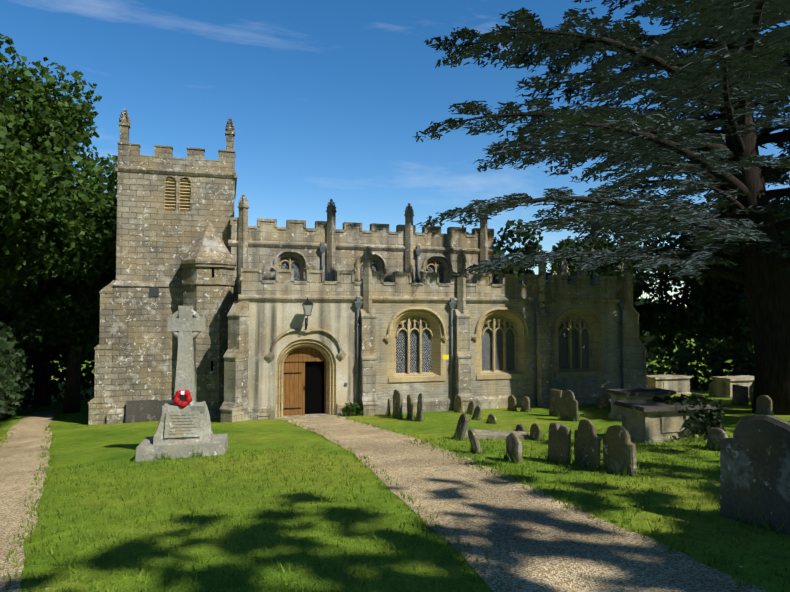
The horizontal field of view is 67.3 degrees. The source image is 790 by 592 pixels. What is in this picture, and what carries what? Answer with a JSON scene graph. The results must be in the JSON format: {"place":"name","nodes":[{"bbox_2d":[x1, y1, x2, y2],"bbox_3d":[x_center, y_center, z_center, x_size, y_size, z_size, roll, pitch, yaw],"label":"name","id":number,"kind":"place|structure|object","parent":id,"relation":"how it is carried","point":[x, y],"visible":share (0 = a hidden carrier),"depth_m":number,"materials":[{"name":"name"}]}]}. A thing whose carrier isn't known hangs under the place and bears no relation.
{"place":"outdoors","nodes":[
{"label":"outdoors","id":0,"kind":"place"},
{"bbox_2d":[88,108,236,424],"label":"church tower","id":1,"kind":"structure","parent":0,"point":[173,248],"depth_m":22.41,"materials":[{"name":"beige stone"}]},
{"bbox_2d":[0,334,789,591],"bbox_3d":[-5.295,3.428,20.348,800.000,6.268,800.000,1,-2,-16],"label":"lawn","id":2,"kind":"structure","parent":0,"point":[78,439],"depth_m":7.20,"materials":[{"name":"green plant"}]},
{"bbox_2d":[0,322,36,421],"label":"hedge","id":3,"kind":"object","parent":2,"relation":"on","point":[15,387],"visible":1,"depth_m":22.73,"materials":[{"name":"green plant"}]},
{"bbox_2d":[0,410,58,591],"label":"gravel path","id":4,"kind":"structure","parent":2,"relation":"on","point":[19,458],"depth_m":10.15,"materials":[{"name":"beige gravel"}]},
{"bbox_2d":[0,306,94,408],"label":"hedge","id":5,"kind":"object","parent":2,"relation":"on","point":[87,379],"visible":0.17,"depth_m":34.80,"materials":[{"name":"green plant"}]},
{"bbox_2d":[0,185,97,405],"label":"tree","id":6,"kind":"object","parent":2,"relation":"on","point":[37,391],"visible":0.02,"depth_m":35.21,"materials":[{"name":"green plant"}]},
{"bbox_2d":[0,166,116,413],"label":"tree","id":7,"kind":"object","parent":2,"relation":"on","point":[71,314],"visible":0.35,"depth_m":28.59,"materials":[{"name":"green plant"}]},
{"bbox_2d":[0,33,117,287],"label":"tree","id":8,"kind":"object","parent":2,"relation":"on","point":[36,165],"visible":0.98,"depth_m":23.22,"materials":[{"name":"green plant"}]},
{"bbox_2d":[16,196,116,358],"bbox_3d":[-15.552,0.490,33.055,9.259,12.146,8.629,1,-2,-16],"label":"tree","id":9,"kind":"object","parent":2,"relation":"on","point":[66,346],"visible":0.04,"depth_m":30.09,"materials":[{"name":"green plant"}]},
{"bbox_2d":[125,400,172,422],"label":"leaning ledger slabs","id":10,"kind":"object","parent":2,"relation":"on","point":[143,410],"depth_m":21.99,"materials":[{"name":"grey stone"}]},
{"bbox_2d":[135,306,227,461],"bbox_3d":[-4.459,1.840,12.628,1.742,3.270,1.100,0,-2,-12],"label":"war memorial cross","id":11,"kind":"object","parent":2,"relation":"on","point":[184,427],"visible":0.92,"depth_m":12.36,"materials":[{"name":"stone"}]},
{"bbox_2d":[342,402,362,415],"bbox_3d":[-1.474,4.014,21.084,0.879,0.522,0.632,1,-2,-16],"label":"shrub","id":12,"kind":"object","parent":2,"relation":"on","point":[352,406],"visible":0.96,"depth_m":20.98,"materials":[{"name":"green plant"}]},
{"bbox_2d":[228,194,495,302],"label":"church nave","id":13,"kind":"structure","parent":2,"relation":"on","point":[268,247],"depth_m":24.20,"materials":[{"name":"beige stone"}]},
{"bbox_2d":[31,297,731,358],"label":"tree belt","id":14,"kind":"object","parent":2,"relation":"on","point":[648,342],"visible":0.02,"depth_m":77.00,"materials":[{"name":"green plant"}]},
{"bbox_2d":[387,399,390,415],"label":"headstone","id":15,"kind":"object","parent":2,"relation":"on","point":[389,406],"visible":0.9,"depth_m":20.77,"materials":[{"name":"stone"}]},
{"bbox_2d":[393,389,397,412],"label":"headstone","id":16,"kind":"object","parent":2,"relation":"on","point":[394,399],"visible":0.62,"depth_m":20.35,"materials":[{"name":"stone"}]},
{"bbox_2d":[395,391,402,418],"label":"headstone","id":17,"kind":"object","parent":2,"relation":"on","point":[399,401],"visible":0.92,"depth_m":19.36,"materials":[{"name":"stone"}]},
{"bbox_2d":[407,394,413,419],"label":"headstone","id":18,"kind":"object","parent":2,"relation":"on","point":[410,410],"visible":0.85,"depth_m":18.97,"materials":[{"name":"stone"}]},
{"bbox_2d":[416,393,423,421],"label":"headstone","id":19,"kind":"object","parent":2,"relation":"on","point":[420,405],"visible":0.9,"depth_m":18.32,"materials":[{"name":"stone"}]},
{"bbox_2d":[220,246,649,421],"bbox_3d":[1.925,1.706,23.709,17.055,6.920,4.132,1,-2,-16],"label":"church aisle","id":20,"kind":"object","parent":2,"relation":"on","point":[374,339],"visible":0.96,"depth_m":22.37,"materials":[{"name":"beige stone"}]},
{"bbox_2d":[283,347,325,415],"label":"church door","id":21,"kind":"structure","parent":20,"relation":"in","point":[294,382],"depth_m":21.29,"materials":[{"name":"brown wood"}]},
{"bbox_2d":[302,297,313,329],"bbox_3d":[-3.069,0.620,20.731,0.360,1.190,0.670,1,-2,-16],"label":"lantern","id":22,"kind":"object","parent":20,"relation":"attached to","point":[307,304],"depth_m":20.49,"materials":[{"name":"white glass"}]},
{"bbox_2d":[305,361,323,413],"bbox_3d":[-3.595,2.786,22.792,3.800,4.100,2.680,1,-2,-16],"label":"doorway opening","id":23,"kind":"object","parent":20,"relation":"in","point":[314,387],"visible":0.07,"depth_m":21.57,"materials":[{"name":"black"}]},
{"bbox_2d":[257,355,448,416],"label":"wall fittings","id":24,"kind":"object","parent":20,"relation":"attached to","point":[445,357],"depth_m":22.42,"materials":[{"name":"yellow metal"}]},
{"bbox_2d":[454,395,462,412],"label":"headstone","id":25,"kind":"object","parent":2,"relation":"on","point":[458,401],"visible":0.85,"depth_m":21.38,"materials":[{"name":"stone"}]},
{"bbox_2d":[454,414,468,440],"bbox_3d":[1.525,3.068,13.669,0.290,0.706,0.405,1,-2,-16],"label":"headstone","id":26,"kind":"object","parent":2,"relation":"on","point":[462,424],"visible":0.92,"depth_m":13.57,"materials":[{"name":"stone"}]},
{"bbox_2d":[467,401,474,413],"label":"headstone","id":27,"kind":"object","parent":2,"relation":"on","point":[471,406],"visible":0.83,"depth_m":20.49,"materials":[{"name":"stone"}]},
{"bbox_2d":[468,429,481,453],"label":"headstone","id":28,"kind":"object","parent":2,"relation":"on","point":[474,440],"visible":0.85,"depth_m":11.37,"materials":[{"name":"stone"}]},
{"bbox_2d":[472,406,481,419],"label":"headstone","id":29,"kind":"object","parent":2,"relation":"on","point":[477,410],"visible":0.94,"depth_m":18.31,"materials":[{"name":"stone"}]},
{"bbox_2d":[487,414,496,423],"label":"headstone","id":30,"kind":"object","parent":2,"relation":"on","point":[492,417],"visible":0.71,"depth_m":17.07,"materials":[{"name":"stone"}]},
{"bbox_2d":[464,429,530,438],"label":"ledger slab","id":31,"kind":"structure","parent":2,"relation":"on","point":[487,434],"depth_m":13.68,"materials":[{"name":"stone"}]},
{"bbox_2d":[466,219,545,283],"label":"tree","id":32,"kind":"object","parent":2,"relation":"on","point":[531,246],"visible":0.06,"depth_m":44.48,"materials":[{"name":"green plant"}]},
{"bbox_2d":[508,395,516,410],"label":"headstone","id":33,"kind":"object","parent":2,"relation":"on","point":[512,401],"visible":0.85,"depth_m":21.49,"materials":[{"name":"stone"}]},
{"bbox_2d":[506,432,521,463],"bbox_3d":[2.083,2.707,10.407,0.124,0.624,0.510,0,-2,-12],"label":"headstone","id":34,"kind":"object","parent":2,"relation":"on","point":[513,445],"visible":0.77,"depth_m":10.30,"materials":[{"name":"stone"}]},
{"bbox_2d":[516,424,525,431],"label":"headstone","id":35,"kind":"object","parent":2,"relation":"on","point":[520,427],"visible":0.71,"depth_m":14.34,"materials":[{"name":"stone"}]},
{"bbox_2d":[282,416,768,591],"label":"gravel path","id":36,"kind":"structure","parent":2,"relation":"on","point":[527,540],"depth_m":6.04,"materials":[{"name":"beige gravel"}]},
{"bbox_2d":[521,396,529,411],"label":"headstone","id":37,"kind":"object","parent":2,"relation":"on","point":[525,402],"visible":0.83,"depth_m":20.89,"materials":[{"name":"stone"}]},
{"bbox_2d":[530,423,540,440],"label":"headstone","id":38,"kind":"object","parent":2,"relation":"on","point":[535,429],"visible":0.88,"depth_m":13.18,"materials":[{"name":"stone"}]},
{"bbox_2d":[549,389,562,416],"bbox_3d":[5.168,3.485,19.076,0.133,0.973,0.746,0,-2,-12],"label":"headstone","id":39,"kind":"object","parent":2,"relation":"on","point":[555,395],"visible":0.66,"depth_m":19.05,"materials":[{"name":"stone"}]},
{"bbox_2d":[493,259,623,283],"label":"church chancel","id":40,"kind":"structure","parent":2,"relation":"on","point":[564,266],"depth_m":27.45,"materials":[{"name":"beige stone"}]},
{"bbox_2d":[548,423,570,464],"bbox_3d":[2.822,2.591,10.209,0.133,0.773,0.642,1,-2,-16],"label":"headstone","id":41,"kind":"object","parent":2,"relation":"on","point":[559,439],"visible":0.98,"depth_m":10.13,"materials":[{"name":"stone"}]},
{"bbox_2d":[559,390,578,421],"bbox_3d":[5.122,3.276,17.508,0.121,1.020,0.856,1,-2,-18],"label":"headstone","id":42,"kind":"object","parent":2,"relation":"on","point":[568,402],"visible":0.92,"depth_m":17.43,"materials":[{"name":"stone"}]},
{"bbox_2d":[574,419,600,469],"bbox_3d":[3.127,2.459,9.668,0.097,0.892,0.665,1,-2,-16],"label":"headstone","id":43,"kind":"object","parent":2,"relation":"on","point":[587,440],"visible":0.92,"depth_m":9.61,"materials":[{"name":"stone"}]},
{"bbox_2d":[414,0,789,414],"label":"cedar tree","id":44,"kind":"object","parent":2,"relation":"on","point":[753,64],"visible":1,"depth_m":16.76,"materials":[{"name":"green plant"}]},
{"bbox_2d":[595,396,609,408],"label":"headstone","id":45,"kind":"object","parent":2,"relation":"on","point":[602,400],"visible":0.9,"depth_m":21.22,"materials":[{"name":"stone"}]},
{"bbox_2d":[546,230,684,336],"bbox_3d":[13.580,0.639,41.239,11.489,11.906,10.579,1,-2,-16],"label":"tree","id":46,"kind":"object","parent":2,"relation":"on","point":[599,244],"visible":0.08,"depth_m":39.03,"materials":[{"name":"green plant"}]},
{"bbox_2d":[603,425,636,476],"bbox_3d":[3.428,2.401,9.087,0.138,0.856,0.661,1,-2,-21],"label":"headstone","id":47,"kind":"object","parent":2,"relation":"on","point":[619,446],"visible":0.88,"depth_m":9.01,"materials":[{"name":"stone"}]},
{"bbox_2d":[605,387,676,418],"bbox_3d":[7.383,3.278,17.839,1.809,0.905,0.996,1,-2,-16],"label":"chest tomb","id":48,"kind":"object","parent":2,"relation":"on","point":[633,394],"visible":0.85,"depth_m":17.61,"materials":[{"name":"stone"}]},
{"bbox_2d":[646,374,691,394],"bbox_3d":[13.426,4.454,29.414,2.160,1.005,1.110,1,-2,-16],"label":"chest tomb","id":49,"kind":"object","parent":2,"relation":"on","point":[679,384],"visible":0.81,"depth_m":29.02,"materials":[{"name":"stone"}]},
{"bbox_2d":[614,394,725,442],"bbox_3d":[5.986,2.693,12.958,2.041,0.988,1.150,1,-2,-16],"label":"chest tomb","id":50,"kind":"object","parent":2,"relation":"on","point":[652,419],"visible":0.83,"depth_m":12.59,"materials":[{"name":"stone"}]},
{"bbox_2d":[691,393,704,397],"bbox_3d":[12.863,4.327,25.202,0.106,0.370,0.703,0,-2,-13],"label":"stone","id":51,"kind":"object","parent":2,"relation":"on","point":[698,395],"visible":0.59,"depth_m":25.11,"materials":[{"name":"stone"}]},
{"bbox_2d":[646,342,754,390],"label":"shrubs","id":52,"kind":"object","parent":2,"relation":"on","point":[680,361],"visible":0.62,"depth_m":32.45,"materials":[{"name":"green plant"}]},
{"bbox_2d":[709,382,713,394],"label":"headstone","id":53,"kind":"object","parent":2,"relation":"on","point":[711,387],"visible":0.33,"depth_m":27.85,"materials":[{"name":"stone"}]},
{"bbox_2d":[638,158,789,375],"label":"yew","id":54,"kind":"object","parent":2,"relation":"on","point":[712,306],"visible":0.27,"depth_m":37.23,"materials":[{"name":"green plant"}]},
{"bbox_2d":[707,427,727,449],"bbox_3d":[6.038,2.742,11.123,0.117,0.532,0.465,1,-2,-16],"label":"headstone","id":55,"kind":"object","parent":2,"relation":"on","point":[715,435],"visible":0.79,"depth_m":11.13,"materials":[{"name":"stone"}]},
{"bbox_2d":[711,375,753,397],"bbox_3d":[15.322,4.080,26.430,2.060,0.954,1.060,1,-2,-16],"label":"chest tomb","id":56,"kind":"object","parent":2,"relation":"on","point":[723,386],"visible":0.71,"depth_m":26.06,"materials":[{"name":"stone"}]},
{"bbox_2d":[732,384,748,405],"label":"headstone","id":57,"kind":"object","parent":2,"relation":"on","point":[740,394],"visible":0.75,"depth_m":21.42,"materials":[{"name":"stone"}]},
{"bbox_2d":[751,381,753,406],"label":"headstone","id":58,"kind":"object","parent":2,"relation":"on","point":[752,386],"visible":0.25,"depth_m":20.79,"materials":[{"name":"stone"}]},
{"bbox_2d":[720,415,789,534],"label":"headstone","id":59,"kind":"object","parent":2,"relation":"on","point":[755,463],"visible":0.96,"depth_m":6.04,"materials":[{"name":"stone"}]},
{"bbox_2d":[737,187,789,317],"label":"yew","id":60,"kind":"object","parent":2,"relation":"on","point":[744,304],"visible":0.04,"depth_m":31.36,"materials":[{"name":"green plant"}]},
{"bbox_2d":[756,395,771,414],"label":"headstone","id":61,"kind":"object","parent":2,"relation":"on","point":[764,403],"visible":0.88,"depth_m":17.44,"materials":[{"name":"stone"}]},
{"bbox_2d":[0,0,789,305],"label":"sky","id":62,"kind":"structure","parent":0,"point":[324,100],"materials":[{"name":"blue"}]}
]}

